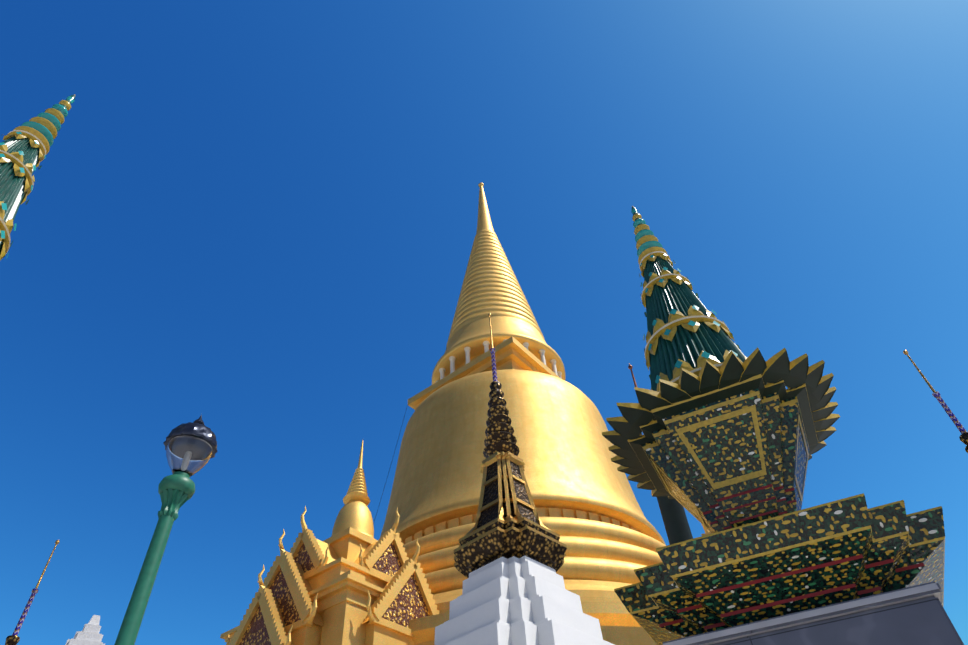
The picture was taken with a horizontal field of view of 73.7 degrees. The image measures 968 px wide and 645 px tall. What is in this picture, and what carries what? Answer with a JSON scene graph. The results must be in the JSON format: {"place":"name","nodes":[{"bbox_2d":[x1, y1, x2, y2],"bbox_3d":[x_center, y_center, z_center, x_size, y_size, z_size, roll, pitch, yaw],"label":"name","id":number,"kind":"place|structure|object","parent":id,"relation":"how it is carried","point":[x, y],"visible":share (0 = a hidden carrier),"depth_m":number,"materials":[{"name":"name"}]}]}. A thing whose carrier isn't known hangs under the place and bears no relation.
{"place":"outdoors","nodes":[
{"label":"outdoors","id":0,"kind":"place"},
{"bbox_2d":[0,0,967,644],"label":"sky","id":1,"kind":"structure","parent":0,"point":[257,219],"materials":[{"name":"blue"}]},
{"bbox_2d":[628,363,692,544],"bbox_3d":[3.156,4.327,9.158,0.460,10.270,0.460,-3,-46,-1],"label":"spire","id":2,"kind":"structure","parent":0,"point":[676,523],"depth_m":10.23,"materials":[{"name":"green painted metal"}]},
{"label":"ground","id":3,"kind":"structure","parent":0,"visible":0},
{"bbox_2d":[5,540,59,644],"bbox_3d":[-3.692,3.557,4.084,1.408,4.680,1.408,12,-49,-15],"label":"spire","id":4,"kind":"structure","parent":3,"relation":"on","point":[13,639],"depth_m":5.29,"materials":[{"name":"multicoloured metal"}]},
{"bbox_2d":[0,95,74,259],"bbox_3d":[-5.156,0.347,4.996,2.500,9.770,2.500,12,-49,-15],"label":"spire","id":5,"kind":"structure","parent":3,"relation":"on","point":[25,148],"depth_m":7.15,"materials":[{"name":"tile"}]},
{"bbox_2d":[65,615,104,644],"bbox_3d":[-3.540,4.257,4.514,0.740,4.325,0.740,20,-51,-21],"label":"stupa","id":6,"kind":"object","parent":3,"relation":"on","point":[88,634],"visible":1,"depth_m":5.86,"materials":[{"name":"white paint"}]},
{"bbox_2d":[114,415,217,644],"bbox_3d":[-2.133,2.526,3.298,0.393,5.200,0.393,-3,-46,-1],"label":"lamp","id":7,"kind":"object","parent":3,"relation":"on","point":[191,448],"visible":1,"depth_m":4.59,"materials":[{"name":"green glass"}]},
{"bbox_2d":[220,182,711,644],"bbox_3d":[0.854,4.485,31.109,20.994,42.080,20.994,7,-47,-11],"label":"stupa","id":8,"kind":"object","parent":3,"relation":"on","point":[351,580],"visible":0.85,"depth_m":21.77,"materials":[{"name":"gold metal"}]},
{"bbox_2d":[434,313,614,644],"bbox_3d":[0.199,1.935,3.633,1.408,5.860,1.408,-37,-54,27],"label":"chedi","id":9,"kind":"structure","parent":3,"relation":"on","point":[509,552],"depth_m":3.83,"materials":[{"name":"white stone"}]},
{"bbox_2d":[602,206,963,644],"bbox_3d":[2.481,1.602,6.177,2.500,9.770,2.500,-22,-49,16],"label":"monument","id":10,"kind":"object","parent":3,"relation":"on","point":[726,445],"visible":1,"depth_m":5.28,"materials":[{"name":"tile"}]},
{"bbox_2d":[903,350,967,452],"bbox_3d":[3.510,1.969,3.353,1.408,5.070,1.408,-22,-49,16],"label":"spire","id":11,"kind":"structure","parent":3,"relation":"on","point":[963,437],"depth_m":4.73,"materials":[{"name":"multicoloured metal"}]}
]}

